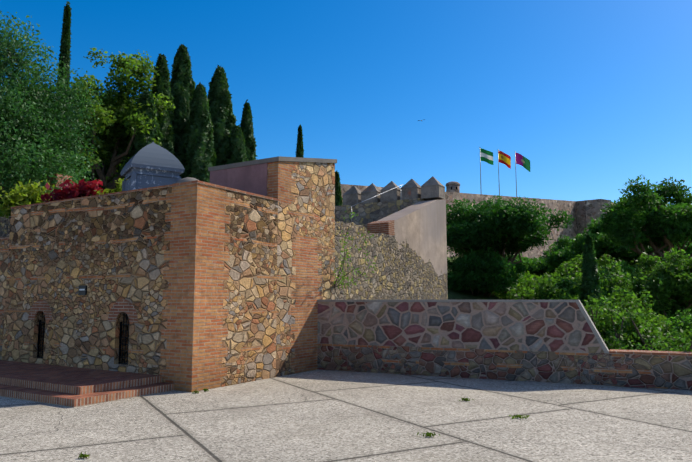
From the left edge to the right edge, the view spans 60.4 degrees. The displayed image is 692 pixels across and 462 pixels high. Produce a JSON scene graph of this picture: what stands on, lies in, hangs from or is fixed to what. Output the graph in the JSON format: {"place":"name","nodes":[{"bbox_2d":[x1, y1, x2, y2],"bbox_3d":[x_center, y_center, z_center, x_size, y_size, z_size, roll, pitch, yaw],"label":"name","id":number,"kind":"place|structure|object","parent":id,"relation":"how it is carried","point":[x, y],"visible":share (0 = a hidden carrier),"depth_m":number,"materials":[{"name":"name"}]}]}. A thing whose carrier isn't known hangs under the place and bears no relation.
{"place":"outdoors","nodes":[
{"label":"outdoors","id":0,"kind":"place"},
{"bbox_2d":[210,161,334,376],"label":"tower","id":1,"kind":"structure","parent":0,"point":[303,193],"depth_m":13.44,"materials":[{"name":"beige stone"}]},
{"bbox_2d":[208,156,336,170],"bbox_3d":[-1.729,-1.603,14.469,2.080,0.520,2.380,-4,-8,31],"label":"coping","id":2,"kind":"object","parent":1,"relation":"on","point":[270,160],"visible":0.57,"depth_m":13.52,"materials":[{"name":"grey concrete"}]},
{"bbox_2d":[0,255,691,461],"bbox_3d":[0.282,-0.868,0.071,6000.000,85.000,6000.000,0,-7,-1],"label":"ground","id":3,"kind":"structure","parent":0,"point":[327,416],"depth_m":7.82,"materials":[{"name":"grey concrete"}]},
{"bbox_2d":[0,240,8,359],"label":"wall","id":4,"kind":"structure","parent":3,"relation":"on","point":[4,247],"depth_m":14.01,"materials":[{"name":"stone"}]},
{"bbox_2d":[0,216,10,237],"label":"retaining wall","id":5,"kind":"structure","parent":3,"relation":"on","point":[4,226],"depth_m":16.88,"materials":[{"name":"stone"}]},
{"bbox_2d":[0,173,71,216],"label":"shrub","id":6,"kind":"object","parent":3,"relation":"on","point":[59,179],"visible":0.16,"depth_m":21.23,"materials":[{"name":"green plant"}]},
{"bbox_2d":[0,11,106,211],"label":"tree","id":7,"kind":"object","parent":3,"relation":"on","point":[31,124],"depth_m":21.08,"materials":[{"name":"green plant"}]},
{"bbox_2d":[49,1,71,173],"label":"tall cypress","id":8,"kind":"object","parent":3,"relation":"on","point":[65,47],"visible":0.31,"depth_m":25.03,"materials":[{"name":"green plant"}]},
{"bbox_2d":[11,83,130,188],"bbox_3d":[-15.099,-2.465,32.870,10.108,10.864,10.439,0,-7,-1],"label":"tree","id":9,"kind":"object","parent":3,"relation":"on","point":[106,170],"depth_m":30.94,"materials":[{"name":"green plant"}]},
{"bbox_2d":[0,360,173,407],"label":"brick platform","id":10,"kind":"structure","parent":3,"relation":"on","point":[73,387],"depth_m":10.17,"materials":[{"name":"red brick"}]},
{"bbox_2d":[2,183,219,391],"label":"front wall","id":11,"kind":"structure","parent":3,"relation":"on","point":[152,256],"depth_m":11.67,"materials":[{"name":"stone"}]},
{"bbox_2d":[78,285,86,294],"bbox_3d":[-5.412,1.220,12.219,0.230,0.200,0.035,-4,-8,31],"label":"wall lamp","id":12,"kind":"object","parent":11,"relation":"attached to","point":[82,292],"visible":1,"depth_m":12.19,"materials":[{"name":"black metal"}]},
{"bbox_2d":[28,299,137,322],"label":"window arches","id":13,"kind":"structure","parent":11,"relation":"attached to","point":[127,307],"depth_m":11.68,"materials":[{"name":"brown brick"}]},
{"bbox_2d":[37,312,128,363],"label":"window grilles","id":14,"kind":"object","parent":11,"relation":"attached to","point":[43,328],"depth_m":11.68,"materials":[{"name":"black metal"}]},
{"bbox_2d":[10,180,278,208],"bbox_3d":[-4.649,-0.606,13.372,6.020,0.050,2.400,-4,-8,31],"label":"brick coping","id":15,"kind":"object","parent":11,"relation":"on","point":[199,182],"visible":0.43,"depth_m":11.88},
{"bbox_2d":[176,177,197,182],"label":"cap","id":16,"kind":"structure","parent":11,"relation":"on","point":[186,179],"depth_m":12.14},
{"bbox_2d":[70,48,174,192],"bbox_3d":[-11.184,-3.647,28.156,5.903,11.125,6.015,0,-7,-1],"label":"tree","id":17,"kind":"object","parent":3,"relation":"on","point":[115,121],"depth_m":28.05,"materials":[{"name":"green plant"}]},
{"bbox_2d":[122,90,163,179],"bbox_3d":[-9.428,-0.731,27.511,2.912,11.939,3.048,0,-7,-1],"label":"cypress","id":18,"kind":"object","parent":3,"relation":"on","point":[139,142],"visible":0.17,"depth_m":27.70,"materials":[{"name":"green plant"}]},
{"bbox_2d":[151,53,175,156],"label":"cypress","id":19,"kind":"object","parent":3,"relation":"on","point":[162,81],"visible":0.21,"depth_m":30.06,"materials":[{"name":"green plant"}]},
{"bbox_2d":[169,44,195,163],"bbox_3d":[-9.022,-3.792,32.276,3.564,13.308,3.298,0,-7,-1],"label":"cypress","id":20,"kind":"object","parent":3,"relation":"on","point":[182,85],"visible":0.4,"depth_m":32.01,"materials":[{"name":"green plant"}]},
{"bbox_2d":[179,82,216,182],"bbox_3d":[-7.301,-1.375,29.318,2.935,12.227,2.776,0,-7,-1],"label":"cypress","id":21,"kind":"object","parent":3,"relation":"on","point":[199,157],"visible":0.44,"depth_m":29.28,"materials":[{"name":"green plant"}]},
{"bbox_2d":[207,65,236,165],"bbox_3d":[-6.836,-3.317,31.826,3.422,11.298,3.392,0,-7,-1],"label":"cypress","id":22,"kind":"object","parent":3,"relation":"on","point":[222,116],"visible":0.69,"depth_m":31.61,"materials":[{"name":"green plant"}]},
{"bbox_2d":[223,125,248,164],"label":"cypress","id":23,"kind":"object","parent":3,"relation":"on","point":[235,152],"visible":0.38,"depth_m":30.69,"materials":[{"name":"green plant"}]},
{"bbox_2d":[216,188,277,387],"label":"side wall","id":24,"kind":"structure","parent":3,"relation":"on","point":[247,305],"depth_m":11.81,"materials":[{"name":"stone"}]},
{"bbox_2d":[240,99,256,160],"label":"cypress","id":25,"kind":"object","parent":3,"relation":"on","point":[246,126],"visible":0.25,"depth_m":34.05,"materials":[{"name":"green plant"}]},
{"bbox_2d":[295,124,303,157],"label":"cypress","id":26,"kind":"object","parent":3,"relation":"on","point":[299,149],"visible":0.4,"depth_m":42.68,"materials":[{"name":"green plant"}]},
{"bbox_2d":[78,389,529,458],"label":"grass tufts","id":27,"kind":"object","parent":3,"relation":"on","point":[83,456],"visible":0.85,"depth_m":7.09,"materials":[{"name":"green plant"}]},
{"bbox_2d":[335,171,342,205],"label":"cypress","id":28,"kind":"object","parent":3,"relation":"on","point":[338,198],"visible":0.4,"depth_m":30.25,"materials":[{"name":"green plant"}]},
{"bbox_2d":[335,200,447,299],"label":"enclosure wall","id":29,"kind":"structure","parent":3,"relation":"on","point":[410,259],"depth_m":17.91,"materials":[{"name":"stone"}]},
{"bbox_2d":[333,211,375,288],"bbox_3d":[0.177,0.480,14.471,1.161,2.058,1.434,0,-7,-1],"label":"climbing plant","id":30,"kind":"object","parent":29,"relation":"attached to","point":[342,279],"depth_m":14.58,"materials":[{"name":"green plant"}]},
{"bbox_2d":[367,220,394,235],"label":"brick pier","id":31,"kind":"structure","parent":29,"relation":"attached to","point":[387,227],"depth_m":17.47,"materials":[{"name":"red brick"}]},
{"bbox_2d":[340,184,576,258],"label":"castle wall","id":32,"kind":"structure","parent":3,"relation":"on","point":[569,207],"depth_m":105.27,"materials":[{"name":"stone"}]},
{"bbox_2d":[446,181,459,192],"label":"turret","id":33,"kind":"object","parent":32,"relation":"on","point":[452,184],"visible":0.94,"depth_m":84.12,"materials":[{"name":"stone"}]},
{"bbox_2d":[479,147,481,193],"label":"flag pole","id":34,"kind":"object","parent":32,"relation":"on","point":[480,171],"visible":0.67,"depth_m":92.50,"materials":[{"name":"silver metal"}]},
{"bbox_2d":[480,148,492,164],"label":"flag","id":35,"kind":"object","parent":34,"relation":"attached to","point":[486,156],"visible":1,"depth_m":93.33,"materials":[{"name":"green fabric"}]},
{"bbox_2d":[498,149,499,195],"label":"flag pole","id":36,"kind":"object","parent":32,"relation":"on","point":[498,172],"visible":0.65,"depth_m":97.52,"materials":[{"name":"silver metal"}]},
{"bbox_2d":[498,150,510,168],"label":"flag","id":37,"kind":"object","parent":36,"relation":"attached to","point":[504,158],"visible":1,"depth_m":98.33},
{"bbox_2d":[515,151,516,196],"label":"flag pole","id":38,"kind":"object","parent":32,"relation":"on","point":[515,169],"visible":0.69,"depth_m":102.79,"materials":[{"name":"silver metal"}]},
{"bbox_2d":[516,153,529,171],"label":"flag","id":39,"kind":"object","parent":38,"relation":"attached to","point":[523,161],"visible":1,"depth_m":103.50,"materials":[{"name":"fabric"}]},
{"bbox_2d":[447,246,524,295],"bbox_3d":[7.913,3.216,36.209,6.254,5.339,6.271,0,-7,-1],"label":"shrub","id":40,"kind":"object","parent":3,"relation":"on","point":[483,271],"depth_m":34.20,"materials":[{"name":"green plant"}]},
{"bbox_2d":[317,343,691,389],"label":"stone wall","id":41,"kind":"structure","parent":3,"relation":"on","point":[648,371],"depth_m":11.93,"materials":[{"name":"stone"}]},
{"bbox_2d":[318,302,603,352],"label":"parapet","id":42,"kind":"structure","parent":41,"relation":"on","point":[548,326],"depth_m":12.47,"materials":[{"name":"stone"}]},
{"bbox_2d":[317,300,608,353],"bbox_3d":[2.164,1.990,12.834,6.410,1.010,0.480,-3,-7,24],"label":"parapet cap","id":43,"kind":"object","parent":42,"relation":"on","point":[593,328],"visible":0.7,"depth_m":12.01,"materials":[{"name":"grey concrete"}]},
{"bbox_2d":[609,349,691,355],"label":"wall coping","id":44,"kind":"object","parent":41,"relation":"on","point":[649,352],"visible":1,"depth_m":11.02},
{"bbox_2d":[491,278,528,297],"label":"bush","id":45,"kind":"object","parent":3,"relation":"on","point":[496,293],"depth_m":40.15,"materials":[{"name":"green plant"}]},
{"bbox_2d":[446,195,574,298],"bbox_3d":[9.499,1.284,37.654,8.831,7.569,8.478,-6,-9,41],"label":"tree","id":46,"kind":"object","parent":3,"relation":"on","point":[491,224],"depth_m":35.50,"materials":[{"name":"green plant"}]},
{"bbox_2d":[497,279,536,299],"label":"shrub","id":47,"kind":"object","parent":3,"relation":"on","point":[527,285],"visible":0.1,"depth_m":36.89,"materials":[{"name":"green plant"}]},
{"bbox_2d":[517,271,540,280],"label":"bush","id":48,"kind":"object","parent":3,"relation":"on","point":[526,276],"visible":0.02,"depth_m":43.49,"materials":[{"name":"green plant"}]},
{"bbox_2d":[506,254,554,278],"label":"shrub","id":49,"kind":"object","parent":3,"relation":"on","point":[536,266],"visible":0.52,"depth_m":56.55,"materials":[{"name":"green plant"}]},
{"bbox_2d":[518,272,549,284],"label":"bush","id":50,"kind":"object","parent":3,"relation":"on","point":[532,276],"depth_m":39.31,"materials":[{"name":"green plant"}]},
{"bbox_2d":[506,276,581,299],"bbox_3d":[9.931,4.308,28.157,4.644,4.350,3.789,0,-7,-1],"label":"bush","id":51,"kind":"object","parent":3,"relation":"on","point":[551,288],"depth_m":27.66,"materials":[{"name":"green plant"}]},
{"bbox_2d":[539,235,577,270],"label":"shrub","id":52,"kind":"object","parent":3,"relation":"on","point":[556,258],"visible":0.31,"depth_m":47.94,"materials":[{"name":"green plant"}]},
{"bbox_2d":[534,259,582,287],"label":"shrub","id":53,"kind":"object","parent":3,"relation":"on","point":[570,267],"visible":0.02,"depth_m":33.65,"materials":[{"name":"green plant"}]},
{"bbox_2d":[546,241,570,250],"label":"shrub","id":54,"kind":"object","parent":3,"relation":"on","point":[553,248],"visible":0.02,"depth_m":62.95,"materials":[{"name":"green plant"}]},
{"bbox_2d":[538,272,625,295],"bbox_3d":[13.760,4.460,31.735,7.102,4.438,6.144,0,-7,-1],"label":"understory","id":55,"kind":"object","parent":3,"relation":"on","point":[573,286],"depth_m":30.33,"materials":[{"name":"green plant"}]},
{"bbox_2d":[548,254,620,278],"bbox_3d":[14.560,4.158,36.703,4.200,5.791,5.006,0,-7,-1],"label":"shrub","id":56,"kind":"object","parent":3,"relation":"on","point":[605,260],"visible":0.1,"depth_m":35.83,"materials":[{"name":"green plant"}]},
{"bbox_2d":[577,230,603,306],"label":"slope conifer","id":57,"kind":"object","parent":3,"relation":"on","point":[590,282],"visible":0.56,"depth_m":22.08,"materials":[{"name":"green plant"}]},
{"bbox_2d":[551,288,630,307],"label":"bush","id":58,"kind":"object","parent":3,"relation":"on","point":[620,294],"depth_m":20.36,"materials":[{"name":"green plant"}]},
{"bbox_2d":[576,199,610,233],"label":"castle bastion","id":59,"kind":"object","parent":3,"relation":"on","point":[581,214],"visible":0.21,"depth_m":119.15,"materials":[{"name":"stone"}]},
{"bbox_2d":[552,293,642,308],"bbox_3d":[10.715,4.200,25.170,4.157,3.272,4.784,0,-7,-1],"label":"understory","id":60,"kind":"object","parent":3,"relation":"on","point":[573,297],"depth_m":25.24,"materials":[{"name":"green plant"}]},
{"bbox_2d":[585,199,614,231],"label":"castle bastion","id":61,"kind":"object","parent":3,"relation":"on","point":[593,208],"visible":0.14,"depth_m":116.50,"materials":[{"name":"stone"}]},
{"bbox_2d":[584,297,636,349],"bbox_3d":[6.408,4.579,15.009,1.990,5.819,1.855,0,-7,-1],"label":"bush","id":62,"kind":"object","parent":3,"relation":"on","point":[612,344],"depth_m":15.21,"materials":[{"name":"green plant"}]},
{"bbox_2d":[581,260,641,297],"bbox_3d":[12.476,4.275,26.652,3.718,6.081,5.031,-2,-7,21],"label":"bush","id":63,"kind":"object","parent":3,"relation":"on","point":[623,267],"depth_m":26.78,"materials":[{"name":"green plant"}]},
{"bbox_2d":[600,257,643,277],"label":"shrub","id":64,"kind":"object","parent":3,"relation":"on","point":[631,266],"depth_m":36.99,"materials":[{"name":"green plant"}]},
{"bbox_2d":[568,217,676,264],"bbox_3d":[18.373,2.866,39.785,6.551,8.328,6.826,0,-7,-1],"label":"tree","id":65,"kind":"object","parent":3,"relation":"on","point":[601,241],"depth_m":39.07,"materials":[{"name":"green plant"}]},
{"bbox_2d":[584,305,671,349],"bbox_3d":[8.404,3.761,18.818,3.996,2.854,4.151,0,-7,-1],"label":"shrub","id":66,"kind":"object","parent":3,"relation":"on","point":[659,319],"visible":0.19,"depth_m":17.47,"materials":[{"name":"green plant"}]},
{"bbox_2d":[599,293,671,320],"bbox_3d":[10.782,4.065,23.288,4.455,3.430,4.919,0,-7,-1],"label":"understory","id":67,"kind":"object","parent":3,"relation":"on","point":[653,309],"visible":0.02,"depth_m":22.19,"materials":[{"name":"green plant"}]},
{"bbox_2d":[595,304,676,350],"bbox_3d":[8.948,3.754,18.654,3.552,2.978,3.975,0,-7,-1],"label":"understory","id":68,"kind":"object","parent":3,"relation":"on","point":[610,325],"visible":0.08,"depth_m":17.41,"materials":[{"name":"green plant"}]},
{"bbox_2d":[604,271,681,350],"bbox_3d":[8.036,4.668,17.075,3.056,7.110,3.154,0,-7,-1],"label":"bush","id":69,"kind":"object","parent":3,"relation":"on","point":[639,320],"visible":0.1,"depth_m":16.99,"materials":[{"name":"green plant"}]},
{"bbox_2d":[595,175,691,263],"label":"tree","id":70,"kind":"object","parent":3,"relation":"on","point":[636,211],"depth_m":29.56,"materials":[{"name":"green plant"}]},
{"bbox_2d":[600,252,691,321],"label":"bush","id":71,"kind":"object","parent":3,"relation":"on","point":[674,305],"depth_m":21.89,"materials":[{"name":"green plant"}]},
{"bbox_2d":[610,291,690,351],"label":"bush","id":72,"kind":"object","parent":3,"relation":"on","point":[621,304],"depth_m":15.09,"materials":[{"name":"green plant"}]},
{"bbox_2d":[615,322,691,351],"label":"shrub","id":73,"kind":"object","parent":3,"relation":"on","point":[679,341],"depth_m":13.70,"materials":[{"name":"green plant"}]},
{"bbox_2d":[627,248,691,313],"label":"bush","id":74,"kind":"object","parent":3,"relation":"on","point":[682,284],"depth_m":21.90,"materials":[{"name":"green plant"}]},
{"bbox_2d":[644,326,691,351],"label":"shrub","id":75,"kind":"object","parent":3,"relation":"on","point":[656,344],"depth_m":11.96,"materials":[{"name":"green plant"}]},
{"bbox_2d":[662,308,691,351],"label":"shrub","id":76,"kind":"object","parent":3,"relation":"on","point":[675,322],"visible":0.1,"depth_m":17.81,"materials":[{"name":"green plant"}]},
{"bbox_2d":[676,242,691,259],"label":"shrub","id":77,"kind":"object","parent":3,"relation":"on","point":[689,250],"depth_m":41.60,"materials":[{"name":"green plant"}]},
{"bbox_2d":[0,0,691,206],"label":"sky","id":78,"kind":"structure","parent":0,"point":[596,95],"materials":[{"name":"blue"}]},
{"bbox_2d":[335,198,426,228],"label":"stone wall","id":79,"kind":"structure","parent":0,"point":[367,213],"depth_m":22.03,"materials":[{"name":"stone"}]},
{"bbox_2d":[343,176,444,204],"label":"merlons","id":80,"kind":"object","parent":79,"relation":"on","point":[432,188],"visible":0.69,"depth_m":21.75,"materials":[{"name":"grey stone"}]},
{"bbox_3d":[-5.835,0.457,19.648,13.400,0.200,10.800,-4,-8,31],"label":"roof terrace","id":81,"kind":"object","parent":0,"visible":0},
{"bbox_2d":[0,188,43,216],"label":"yellow shrub","id":82,"kind":"object","parent":81,"relation":"on","point":[1,214],"depth_m":18.86,"materials":[{"name":"yellow plant"}]},
{"bbox_2d":[0,179,54,217],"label":"yellow shrub","id":83,"kind":"object","parent":81,"relation":"on","point":[25,197],"visible":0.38,"depth_m":17.02,"materials":[{"name":"yellow plant"}]},
{"bbox_2d":[40,179,105,201],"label":"red flowering shrub","id":84,"kind":"object","parent":81,"relation":"on","point":[70,191],"visible":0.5,"depth_m":16.54,"materials":[{"name":"red plant"}]},
{"bbox_2d":[89,178,123,195],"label":"yellow shrub","id":85,"kind":"object","parent":81,"relation":"on","point":[118,186],"visible":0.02,"depth_m":16.76,"materials":[{"name":"plant"}]},
{"bbox_2d":[120,142,184,190],"bbox_3d":[-5.210,-1.225,15.927,1.372,2.400,1.372,4,-8,-31],"label":"cupola","id":86,"kind":"object","parent":81,"relation":"on","point":[152,164],"visible":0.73,"depth_m":15.49,"materials":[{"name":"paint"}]},
{"bbox_2d":[348,184,403,221],"bbox_3d":[1.021,-0.772,18.840,0.022,2.059,3.706,-4,-8,31],"label":"handrail","id":87,"kind":"object","parent":81,"relation":"on","point":[368,199],"visible":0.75,"depth_m":18.13,"materials":[{"name":"silver metal"}]}
]}

